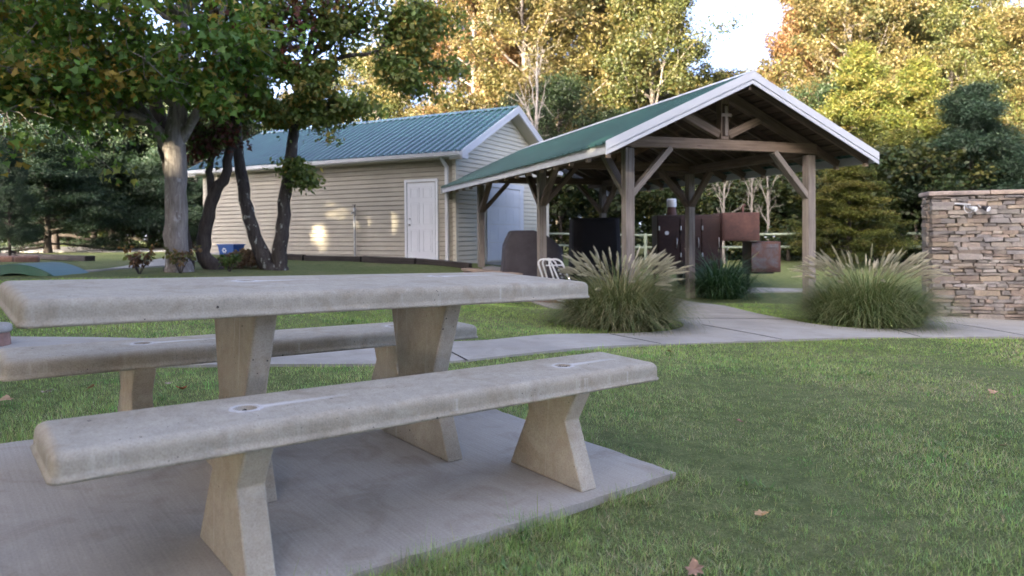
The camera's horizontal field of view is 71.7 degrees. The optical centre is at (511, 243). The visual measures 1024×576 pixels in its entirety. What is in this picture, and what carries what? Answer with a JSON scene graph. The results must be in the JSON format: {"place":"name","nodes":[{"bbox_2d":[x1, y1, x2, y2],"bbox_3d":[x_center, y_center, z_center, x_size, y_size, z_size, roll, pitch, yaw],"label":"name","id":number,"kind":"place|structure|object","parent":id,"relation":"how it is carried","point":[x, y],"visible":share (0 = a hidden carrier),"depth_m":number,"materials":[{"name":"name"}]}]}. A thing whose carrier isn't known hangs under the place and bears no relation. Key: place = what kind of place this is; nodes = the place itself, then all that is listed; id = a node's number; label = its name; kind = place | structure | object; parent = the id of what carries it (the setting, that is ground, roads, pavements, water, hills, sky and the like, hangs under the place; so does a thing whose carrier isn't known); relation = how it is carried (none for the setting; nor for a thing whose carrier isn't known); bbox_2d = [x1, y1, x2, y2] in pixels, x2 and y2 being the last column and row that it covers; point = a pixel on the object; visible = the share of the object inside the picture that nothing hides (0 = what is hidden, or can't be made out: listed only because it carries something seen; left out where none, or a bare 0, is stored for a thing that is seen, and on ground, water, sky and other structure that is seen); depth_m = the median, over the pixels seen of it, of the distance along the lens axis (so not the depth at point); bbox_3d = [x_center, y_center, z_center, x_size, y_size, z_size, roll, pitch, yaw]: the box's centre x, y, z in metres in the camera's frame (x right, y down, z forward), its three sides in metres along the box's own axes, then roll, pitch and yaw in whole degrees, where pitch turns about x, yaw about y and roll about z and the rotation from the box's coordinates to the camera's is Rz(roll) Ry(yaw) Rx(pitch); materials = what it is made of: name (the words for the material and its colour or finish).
{"place":"outdoors","nodes":[
{"label":"outdoors","id":0,"kind":"place"},
{"bbox_2d":[0,256,14,261],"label":"stone block","id":1,"kind":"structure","parent":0,"point":[6,258],"depth_m":19.58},
{"bbox_2d":[14,256,39,261],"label":"stone block","id":2,"kind":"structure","parent":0,"point":[26,258],"depth_m":19.36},
{"bbox_2d":[0,0,1022,239],"label":"sky","id":3,"kind":"structure","parent":0,"point":[729,53],"materials":[{"name":"white"}]},
{"bbox_2d":[0,241,1023,575],"bbox_3d":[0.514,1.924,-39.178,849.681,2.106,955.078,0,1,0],"label":"ground","id":4,"kind":"structure","parent":0,"point":[744,465],"depth_m":3.77,"materials":[{"name":"plant"}]},
{"bbox_2d":[0,394,13,403],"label":"fallen leaf","id":5,"kind":"object","parent":4,"relation":"on","point":[6,397],"visible":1,"depth_m":3.86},
{"bbox_2d":[0,135,47,255],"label":"cedar tree","id":6,"kind":"object","parent":4,"relation":"on","point":[20,234],"visible":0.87,"depth_m":23.83,"materials":[{"name":"green plant"}]},
{"bbox_2d":[0,126,77,245],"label":"oak tree","id":7,"kind":"object","parent":4,"relation":"on","point":[6,239],"visible":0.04,"depth_m":31.32,"materials":[{"name":"green plant"}]},
{"bbox_2d":[0,262,88,275],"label":"arched ramp","id":8,"kind":"structure","parent":4,"relation":"on","point":[46,269],"depth_m":12.36,"materials":[{"name":"concrete"}]},
{"bbox_2d":[0,253,94,260],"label":"railway sleeper","id":9,"kind":"object","parent":4,"relation":"on","point":[68,257],"visible":0.77,"depth_m":20.77,"materials":[{"name":"wood"}]},
{"bbox_2d":[35,222,88,243],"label":"understory shrub","id":10,"kind":"object","parent":4,"relation":"on","point":[68,238],"depth_m":45.27,"materials":[{"name":"green plant"}]},
{"bbox_2d":[0,134,131,252],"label":"cedar tree","id":11,"kind":"object","parent":4,"relation":"on","point":[48,155],"visible":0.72,"depth_m":31.64,"materials":[{"name":"green plant"}]},
{"bbox_2d":[0,73,147,249],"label":"cedar tree","id":12,"kind":"object","parent":4,"relation":"on","point":[44,127],"visible":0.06,"depth_m":35.63,"materials":[{"name":"green plant"}]},
{"bbox_2d":[13,80,167,246],"bbox_3d":[-22.099,-4.250,38.361,9.033,13.063,10.207,0,1,34],"label":"cedar tree","id":13,"kind":"object","parent":4,"relation":"on","point":[110,157],"visible":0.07,"depth_m":36.91,"materials":[{"name":"green plant"}]},
{"bbox_2d":[38,136,144,241],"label":"oak tree","id":14,"kind":"object","parent":4,"relation":"on","point":[95,235],"visible":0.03,"depth_m":40.39,"materials":[{"name":"green plant"}]},
{"bbox_2d":[1,247,194,251],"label":"gravel drive","id":15,"kind":"structure","parent":4,"relation":"on","point":[63,249],"depth_m":35.23,"materials":[{"name":"gravel"}]},
{"bbox_2d":[0,0,212,268],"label":"dark maple","id":16,"kind":"object","parent":4,"relation":"on","point":[159,117],"visible":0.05,"depth_m":14.69,"materials":[{"name":"green plant"}]},
{"bbox_2d":[65,156,162,245],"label":"cedar tree","id":17,"kind":"object","parent":4,"relation":"on","point":[138,231],"visible":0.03,"depth_m":41.84,"materials":[{"name":"green plant"}]},
{"bbox_2d":[88,226,145,242],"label":"understory shrub","id":18,"kind":"object","parent":4,"relation":"on","point":[101,234],"visible":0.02,"depth_m":43.42,"materials":[{"name":"green plant"}]},
{"bbox_2d":[63,41,191,245],"bbox_3d":[-20.744,-5.975,40.831,9.123,12.325,10.013,-1,1,-10],"label":"oak tree","id":19,"kind":"object","parent":4,"relation":"on","point":[138,133],"visible":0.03,"depth_m":38.52,"materials":[{"name":"green plant"}]},
{"bbox_2d":[117,243,156,273],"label":"weed","id":20,"kind":"object","parent":4,"relation":"on","point":[136,261],"visible":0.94,"depth_m":13.24,"materials":[{"name":"green plant"}]},
{"bbox_2d":[85,258,196,271],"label":"garden walk","id":21,"kind":"structure","parent":4,"relation":"on","point":[158,263],"depth_m":15.87,"materials":[{"name":"concrete"}]},
{"bbox_2d":[112,133,202,228],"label":"oak tree","id":22,"kind":"object","parent":4,"relation":"on","point":[122,178],"visible":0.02,"depth_m":38.33,"materials":[{"name":"green plant"}]},
{"bbox_2d":[118,156,202,247],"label":"cedar tree","id":23,"kind":"object","parent":4,"relation":"on","point":[193,197],"visible":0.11,"depth_m":36.06,"materials":[{"name":"green plant"}]},
{"bbox_2d":[106,103,224,249],"bbox_3d":[-16.936,-2.940,36.762,7.893,9.597,6.985,0,1,3],"label":"cedar tree","id":24,"kind":"object","parent":4,"relation":"on","point":[153,220],"visible":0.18,"depth_m":35.19,"materials":[{"name":"green plant"}]},
{"bbox_2d":[162,245,201,272],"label":"weed","id":25,"kind":"object","parent":4,"relation":"on","point":[175,260],"visible":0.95,"depth_m":13.58,"materials":[{"name":"green plant"}]},
{"bbox_2d":[0,0,371,272],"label":"maple tree","id":26,"kind":"object","parent":4,"relation":"on","point":[109,77],"visible":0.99,"depth_m":12.30,"materials":[{"name":"green plant"}]},
{"bbox_2d":[218,252,242,271],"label":"weed","id":27,"kind":"object","parent":4,"relation":"on","point":[226,261],"visible":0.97,"depth_m":14.43,"materials":[{"name":"green plant"}]},
{"bbox_2d":[216,244,245,253],"bbox_3d":[-8.149,0.186,20.553,0.650,0.369,0.474,0,1,22],"label":"recycling bin","id":28,"kind":"object","parent":4,"relation":"on","point":[225,248],"visible":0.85,"depth_m":20.38,"materials":[{"name":"blue plastic"}]},
{"bbox_2d":[216,248,258,268],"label":"bush","id":29,"kind":"object","parent":4,"relation":"on","point":[247,260],"visible":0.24,"depth_m":15.39,"materials":[{"name":"plant"}]},
{"bbox_2d":[239,102,273,140],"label":"oak tree","id":30,"kind":"object","parent":4,"relation":"on","point":[254,131],"visible":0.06,"depth_m":45.45,"materials":[{"name":"green plant"}]},
{"bbox_2d":[186,0,360,269],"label":"leaning maple","id":31,"kind":"object","parent":4,"relation":"on","point":[217,136],"visible":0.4,"depth_m":14.70,"materials":[{"name":"green plant"}]},
{"bbox_2d":[274,77,349,126],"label":"oak tree","id":32,"kind":"object","parent":4,"relation":"on","point":[289,89],"visible":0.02,"depth_m":56.29,"materials":[{"name":"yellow plant"}]},
{"bbox_2d":[188,0,478,270],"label":"maple","id":33,"kind":"object","parent":4,"relation":"on","point":[411,30],"visible":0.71,"depth_m":14.93,"materials":[{"name":"green plant"}]},
{"bbox_2d":[0,409,675,575],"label":"concrete pad","id":34,"kind":"object","parent":4,"relation":"on","point":[361,500],"visible":0.59,"depth_m":2.53,"materials":[{"name":"concrete"}]},
{"bbox_2d":[0,322,477,411],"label":"concrete bench","id":35,"kind":"object","parent":34,"relation":"on","point":[135,363],"visible":0.73,"depth_m":3.05,"materials":[{"name":"concrete"}]},
{"bbox_2d":[0,272,588,502],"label":"picnic table","id":36,"kind":"object","parent":34,"relation":"on","point":[243,312],"visible":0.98,"depth_m":2.66,"materials":[{"name":"concrete"}]},
{"bbox_2d":[30,352,658,575],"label":"concrete bench","id":37,"kind":"object","parent":34,"relation":"on","point":[236,440],"visible":1,"depth_m":2.11,"materials":[{"name":"concrete"}]},
{"bbox_2d":[351,204,355,255],"bbox_3d":[-4.389,-0.228,19.600,0.100,1.730,0.182,0,1,28],"label":"standpipe","id":38,"kind":"object","parent":4,"relation":"on","point":[353,212],"visible":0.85,"depth_m":19.62,"materials":[{"name":"metal"}]},
{"bbox_2d":[249,253,471,267],"bbox_3d":[-4.135,0.429,18.430,6.864,0.409,0.214,0,1,23],"label":"timber edging","id":39,"kind":"object","parent":4,"relation":"on","point":[384,260],"visible":0.65,"depth_m":18.00,"materials":[{"name":"wood"}]},
{"bbox_2d":[187,105,562,264],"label":"storage shed","id":40,"kind":"structure","parent":4,"relation":"on","point":[388,178],"depth_m":19.91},
{"bbox_2d":[407,182,435,259],"bbox_3d":[-2.401,-0.601,18.632,0.888,2.020,0.114,0,1,28],"label":"door","id":41,"kind":"structure","parent":40,"relation":"in","point":[421,220],"depth_m":18.64,"materials":[{"name":"white paint"}]},
{"bbox_2d":[489,188,519,260],"bbox_3d":[-0.208,-0.564,20.460,0.036,2.032,1.840,0,1,28],"label":"garage door","id":42,"kind":"structure","parent":40,"relation":"in","point":[505,214],"depth_m":20.26,"materials":[{"name":"white paint"}]},
{"bbox_2d":[325,40,428,123],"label":"oak tree","id":43,"kind":"object","parent":4,"relation":"on","point":[351,76],"visible":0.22,"depth_m":52.56,"materials":[{"name":"yellow plant"}]},
{"bbox_2d":[357,0,489,121],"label":"oak tree","id":44,"kind":"object","parent":4,"relation":"on","point":[410,112],"visible":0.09,"depth_m":50.76,"materials":[{"name":"yellow plant"}]},
{"bbox_2d":[391,0,528,114],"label":"oak tree","id":45,"kind":"object","parent":4,"relation":"on","point":[511,54],"visible":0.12,"depth_m":43.23,"materials":[{"name":"yellow plant"}]},
{"bbox_2d":[461,268,522,274],"bbox_3d":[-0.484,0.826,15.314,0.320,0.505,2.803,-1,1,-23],"label":"walkway","id":46,"kind":"structure","parent":4,"relation":"on","point":[473,270],"depth_m":15.51,"materials":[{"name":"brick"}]},
{"bbox_2d":[438,3,584,112],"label":"oak tree","id":47,"kind":"object","parent":4,"relation":"on","point":[502,70],"depth_m":56.44,"materials":[{"name":"yellow plant"}]},
{"bbox_2d":[419,0,622,133],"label":"oak tree","id":48,"kind":"object","parent":4,"relation":"on","point":[561,14],"visible":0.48,"depth_m":37.89,"materials":[{"name":"yellow plant"}]},
{"bbox_2d":[509,42,552,135],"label":"bare tree","id":49,"kind":"object","parent":4,"relation":"on","point":[536,115],"visible":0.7,"depth_m":28.77,"materials":[{"name":"beige plant"}]},
{"bbox_2d":[494,65,628,254],"bbox_3d":[2.241,-3.823,33.060,6.502,8.894,5.924,-1,1,-28],"label":"oak tree","id":50,"kind":"object","parent":4,"relation":"on","point":[561,94],"visible":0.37,"depth_m":32.26,"materials":[{"name":"green plant"}]},
{"bbox_2d":[517,10,627,240],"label":"oak tree","id":51,"kind":"object","parent":4,"relation":"on","point":[566,62],"depth_m":57.50,"materials":[{"name":"yellow plant"}]},
{"bbox_2d":[549,173,621,254],"bbox_3d":[1.808,-1.573,28.431,6.563,4.410,6.579,0,1,19],"label":"understory shrub","id":52,"kind":"object","parent":4,"relation":"on","point":[570,198],"visible":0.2,"depth_m":27.40,"materials":[{"name":"green plant"}]},
{"bbox_2d":[485,0,699,217],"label":"oak tree","id":53,"kind":"object","parent":4,"relation":"on","point":[595,32],"visible":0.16,"depth_m":39.36,"materials":[{"name":"yellow plant"}]},
{"bbox_2d":[549,187,669,255],"bbox_3d":[3.773,-1.730,30.491,7.255,4.823,7.272,0,1,16],"label":"understory shrub","id":54,"kind":"object","parent":4,"relation":"on","point":[639,239],"visible":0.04,"depth_m":30.20,"materials":[{"name":"green plant"}]},
{"bbox_2d":[568,103,651,244],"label":"oak tree","id":55,"kind":"object","parent":4,"relation":"on","point":[612,114],"visible":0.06,"depth_m":35.47,"materials":[{"name":"green plant"}]},
{"bbox_2d":[526,245,715,335],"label":"fountain grass","id":56,"kind":"object","parent":4,"relation":"on","point":[621,306],"depth_m":8.18,"materials":[{"name":"plant"}]},
{"bbox_2d":[563,22,678,216],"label":"oak tree","id":57,"kind":"object","parent":4,"relation":"on","point":[658,75],"depth_m":56.97,"materials":[{"name":"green plant"}]},
{"bbox_2d":[545,0,754,253],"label":"oak tree","id":58,"kind":"object","parent":4,"relation":"on","point":[668,20],"visible":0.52,"depth_m":37.09,"materials":[{"name":"yellow plant"}]},
{"bbox_2d":[441,70,878,311],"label":"picnic pavilion","id":59,"kind":"structure","parent":4,"relation":"on","point":[749,124],"depth_m":11.67,"materials":[{"name":"wood"}]},
{"bbox_2d":[644,63,699,98],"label":"oak tree","id":60,"kind":"object","parent":4,"relation":"on","point":[690,68],"visible":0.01,"depth_m":61.14,"materials":[{"name":"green plant"}]},
{"bbox_2d":[635,186,713,251],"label":"understory shrub","id":61,"kind":"object","parent":4,"relation":"on","point":[656,202],"visible":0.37,"depth_m":29.44,"materials":[{"name":"green plant"}]},
{"bbox_2d":[637,182,719,231],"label":"oak tree","id":62,"kind":"object","parent":4,"relation":"on","point":[665,210],"visible":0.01,"depth_m":34.48,"materials":[{"name":"green plant"}]},
{"bbox_2d":[685,558,703,575],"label":"fallen leaf","id":63,"kind":"object","parent":4,"relation":"on","point":[694,567],"visible":1,"depth_m":2.16,"materials":[{"name":"plant"}]},
{"bbox_2d":[662,70,731,186],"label":"oak tree","id":64,"kind":"object","parent":4,"relation":"on","point":[726,76],"depth_m":44.69,"materials":[{"name":"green plant"}]},
{"bbox_2d":[651,199,780,285],"bbox_3d":[5.000,-0.009,17.581,2.970,2.240,1.296,0,1,3],"label":"barbecue smoker","id":65,"kind":"object","parent":4,"relation":"on","point":[713,232],"visible":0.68,"depth_m":17.19,"materials":[{"name":"metal"}]},
{"bbox_2d":[659,219,678,263],"bbox_3d":[3.821,-0.061,17.231,0.490,1.110,0.089,0,1,3],"label":"door","id":66,"kind":"structure","parent":65,"relation":"in","point":[669,228],"depth_m":17.24,"materials":[{"name":"metal"}]},
{"bbox_2d":[680,218,700,263],"bbox_3d":[4.340,-0.065,17.205,0.490,1.110,0.089,0,1,3],"label":"door","id":67,"kind":"structure","parent":65,"relation":"in","point":[697,220],"depth_m":17.21,"materials":[{"name":"metal"}]},
{"bbox_2d":[702,218,720,263],"bbox_3d":[4.845,-0.068,17.180,0.460,1.110,0.089,0,1,3],"label":"door","id":68,"kind":"structure","parent":65,"relation":"in","point":[711,226],"depth_m":17.19,"materials":[{"name":"metal"}]},
{"bbox_2d":[682,181,750,256],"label":"understory shrub","id":69,"kind":"object","parent":4,"relation":"on","point":[705,209],"visible":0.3,"depth_m":30.42,"materials":[{"name":"green plant"}]},
{"bbox_2d":[706,180,743,262],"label":"bare tree","id":70,"kind":"object","parent":4,"relation":"on","point":[723,211],"visible":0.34,"depth_m":26.94,"materials":[{"name":"beige plant"}]},
{"bbox_2d":[669,243,785,302],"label":"maiden grass","id":71,"kind":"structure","parent":4,"relation":"on","point":[713,282],"depth_m":14.66,"materials":[{"name":"plant"}]},
{"bbox_2d":[549,232,920,263],"bbox_3d":[6.394,0.184,24.165,14.836,1.345,0.918,0,1,15],"label":"pipe fence","id":72,"kind":"object","parent":4,"relation":"on","point":[645,247],"visible":0.15,"depth_m":24.33,"materials":[{"name":"metal"}]},
{"bbox_2d":[695,177,791,260],"bbox_3d":[10.477,-1.573,32.423,6.808,4.761,6.824,0,1,7],"label":"understory shrub","id":73,"kind":"object","parent":4,"relation":"on","point":[728,207],"visible":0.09,"depth_m":30.42,"materials":[{"name":"green plant"}]},
{"bbox_2d":[739,178,762,211],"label":"bare tree","id":74,"kind":"object","parent":4,"relation":"on","point":[751,195],"visible":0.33,"depth_m":27.90,"materials":[{"name":"white plant"}]},
{"bbox_2d":[711,62,800,212],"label":"oak tree","id":75,"kind":"object","parent":4,"relation":"on","point":[733,73],"visible":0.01,"depth_m":49.28,"materials":[{"name":"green plant"}]},
{"bbox_2d":[754,509,770,515],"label":"fallen leaf","id":76,"kind":"object","parent":4,"relation":"on","point":[759,512],"visible":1,"depth_m":2.61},
{"bbox_2d":[756,175,782,240],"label":"bare tree","id":77,"kind":"object","parent":4,"relation":"on","point":[768,200],"visible":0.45,"depth_m":27.00,"materials":[{"name":"beige plant"}]},
{"bbox_2d":[715,174,844,260],"bbox_3d":[12.044,-1.357,29.771,6.121,4.343,6.136,-1,1,-31],"label":"understory shrub","id":78,"kind":"object","parent":4,"relation":"on","point":[758,201],"visible":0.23,"depth_m":29.56,"materials":[{"name":"green plant"}]},
{"bbox_2d":[748,287,822,293],"bbox_3d":[6.158,1.070,16.165,2.390,0.124,0.887,0,1,-5],"label":"smoker pad","id":79,"kind":"object","parent":4,"relation":"on","point":[779,290],"visible":0.39,"depth_m":15.95,"materials":[{"name":"concrete"}]},
{"bbox_2d":[736,14,857,95],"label":"oak tree","id":80,"kind":"object","parent":4,"relation":"on","point":[781,84],"depth_m":58.10,"materials":[{"name":"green plant"}]},
{"bbox_2d":[758,0,847,91],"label":"oak tree","id":81,"kind":"object","parent":4,"relation":"on","point":[779,46],"visible":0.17,"depth_m":45.42,"materials":[{"name":"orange plant"}]},
{"bbox_2d":[753,169,893,262],"bbox_3d":[11.921,-1.378,27.200,6.396,4.356,6.380,-1,1,-11],"label":"understory shrub","id":82,"kind":"object","parent":4,"relation":"on","point":[791,202],"visible":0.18,"depth_m":27.23,"materials":[{"name":"green plant"}]},
{"bbox_2d":[782,74,909,221],"bbox_3d":[17.250,-4.325,37.868,7.770,9.543,8.528,-1,1,-10],"label":"oak tree","id":83,"kind":"object","parent":4,"relation":"on","point":[825,88],"visible":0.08,"depth_m":37.15,"materials":[{"name":"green plant"}]},
{"bbox_2d":[783,165,921,267],"bbox_3d":[10.279,-0.920,21.385,4.027,3.378,4.033,0,1,16],"label":"cedar tree","id":84,"kind":"object","parent":4,"relation":"on","point":[847,185],"visible":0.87,"depth_m":21.00,"materials":[{"name":"green plant"}]},
{"bbox_2d":[752,0,959,132],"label":"oak tree","id":85,"kind":"object","parent":4,"relation":"on","point":[859,15],"visible":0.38,"depth_m":40.56,"materials":[{"name":"yellow plant"}]},
{"bbox_2d":[813,40,921,230],"bbox_3d":[16.480,-4.408,32.861,7.399,10.047,7.410,-1,1,-29],"label":"oak tree","id":86,"kind":"object","parent":4,"relation":"on","point":[860,73],"visible":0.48,"depth_m":32.05,"materials":[{"name":"yellow plant"}]},
{"bbox_2d":[762,244,980,334],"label":"fountain grass","id":87,"kind":"object","parent":4,"relation":"on","point":[870,304],"depth_m":9.23,"materials":[{"name":"plant"}]},
{"bbox_2d":[800,142,956,262],"bbox_3d":[13.224,-1.497,25.006,5.636,4.508,5.623,0,1,26],"label":"understory shrub","id":88,"kind":"object","parent":4,"relation":"on","point":[881,163],"visible":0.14,"depth_m":23.82,"materials":[{"name":"green plant"}]},
{"bbox_2d":[835,125,926,261],"bbox_3d":[14.807,-1.868,26.928,4.677,5.327,4.670,0,1,12],"label":"tree","id":89,"kind":"object","parent":4,"relation":"on","point":[905,137],"visible":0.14,"depth_m":26.70,"materials":[{"name":"green plant"}]},
{"bbox_2d":[827,1,958,129],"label":"oak tree","id":90,"kind":"object","parent":4,"relation":"on","point":[918,38],"visible":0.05,"depth_m":45.42,"materials":[{"name":"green plant"}]},
{"bbox_2d":[853,54,964,141],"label":"oak tree","id":91,"kind":"object","parent":4,"relation":"on","point":[918,75],"visible":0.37,"depth_m":33.00,"materials":[{"name":"yellow plant"}]},
{"bbox_2d":[856,135,1004,263],"bbox_3d":[13.424,-1.514,23.712,5.383,4.573,5.370,-1,1,-18],"label":"understory shrub","id":92,"kind":"object","parent":4,"relation":"on","point":[919,162],"visible":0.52,"depth_m":22.62,"materials":[{"name":"green plant"}]},
{"bbox_2d":[889,137,1009,261],"bbox_3d":[15.891,-1.644,26.388,5.888,4.882,5.902,0,1,36],"label":"understory shrub","id":93,"kind":"object","parent":4,"relation":"on","point":[934,139],"visible":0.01,"depth_m":25.13,"materials":[{"name":"green plant"}]},
{"bbox_2d":[883,0,1023,125],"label":"oak tree","id":94,"kind":"object","parent":4,"relation":"on","point":[943,19],"visible":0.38,"depth_m":41.72,"materials":[{"name":"yellow plant"}]},
{"bbox_2d":[889,78,1023,263],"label":"cedar tree","id":95,"kind":"object","parent":4,"relation":"on","point":[976,111],"visible":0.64,"depth_m":22.84,"materials":[{"name":"green plant"}]},
{"bbox_2d":[918,189,1023,320],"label":"stone wall","id":96,"kind":"structure","parent":4,"relation":"on","point":[978,254],"depth_m":11.20,"materials":[{"name":"stone"}]},
{"bbox_2d":[954,203,990,212],"bbox_3d":[7.236,-0.571,11.129,0.471,0.169,0.197,0,1,15],"label":"floodlight","id":97,"kind":"object","parent":96,"relation":"attached to","point":[984,208],"visible":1,"depth_m":11.08,"materials":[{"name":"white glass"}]},
{"bbox_2d":[936,137,1023,189],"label":"understory shrub","id":98,"kind":"object","parent":4,"relation":"on","point":[963,159],"visible":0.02,"depth_m":23.39,"materials":[{"name":"green plant"}]},
{"bbox_2d":[940,0,1023,142],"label":"oak tree","id":99,"kind":"object","parent":4,"relation":"on","point":[1010,20],"visible":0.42,"depth_m":41.67,"materials":[{"name":"yellow plant"}]},
{"bbox_2d":[962,0,1019,119],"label":"oak tree","id":100,"kind":"object","parent":4,"relation":"on","point":[1000,3],"visible":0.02,"depth_m":57.62,"materials":[{"name":"yellow plant"}]},
{"bbox_2d":[0,266,1023,367],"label":"path","id":101,"kind":"structure","parent":0,"point":[728,318],"depth_m":7.67,"materials":[{"name":"concrete"}]},
{"bbox_2d":[0,322,12,346],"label":"stone bollard","id":102,"kind":"object","parent":101,"relation":"on","point":[6,328],"visible":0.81,"depth_m":5.44,"materials":[{"name":"concrete"}]},
{"bbox_2d":[500,230,563,277],"bbox_3d":[0.425,0.390,15.010,1.352,1.358,0.769,-1,1,-7],"label":"covered grill","id":103,"kind":"object","parent":101,"relation":"on","point":[519,251],"visible":0.46,"depth_m":14.63,"materials":[{"name":"fabric"}]},
{"bbox_2d":[538,258,570,300],"bbox_3d":[0.898,0.690,13.557,0.798,0.843,0.264,0,1,8],"label":"folding chair","id":104,"kind":"object","parent":101,"relation":"on","point":[550,268],"visible":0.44,"depth_m":13.53,"materials":[{"name":"metal"}]},
{"bbox_2d":[568,218,621,288],"bbox_3d":[1.931,0.260,16.600,1.224,1.738,0.865,0,1,-3],"label":"covered oven","id":105,"kind":"object","parent":101,"relation":"on","point":[587,235],"visible":0.62,"depth_m":16.21,"materials":[{"name":"black fabric"}]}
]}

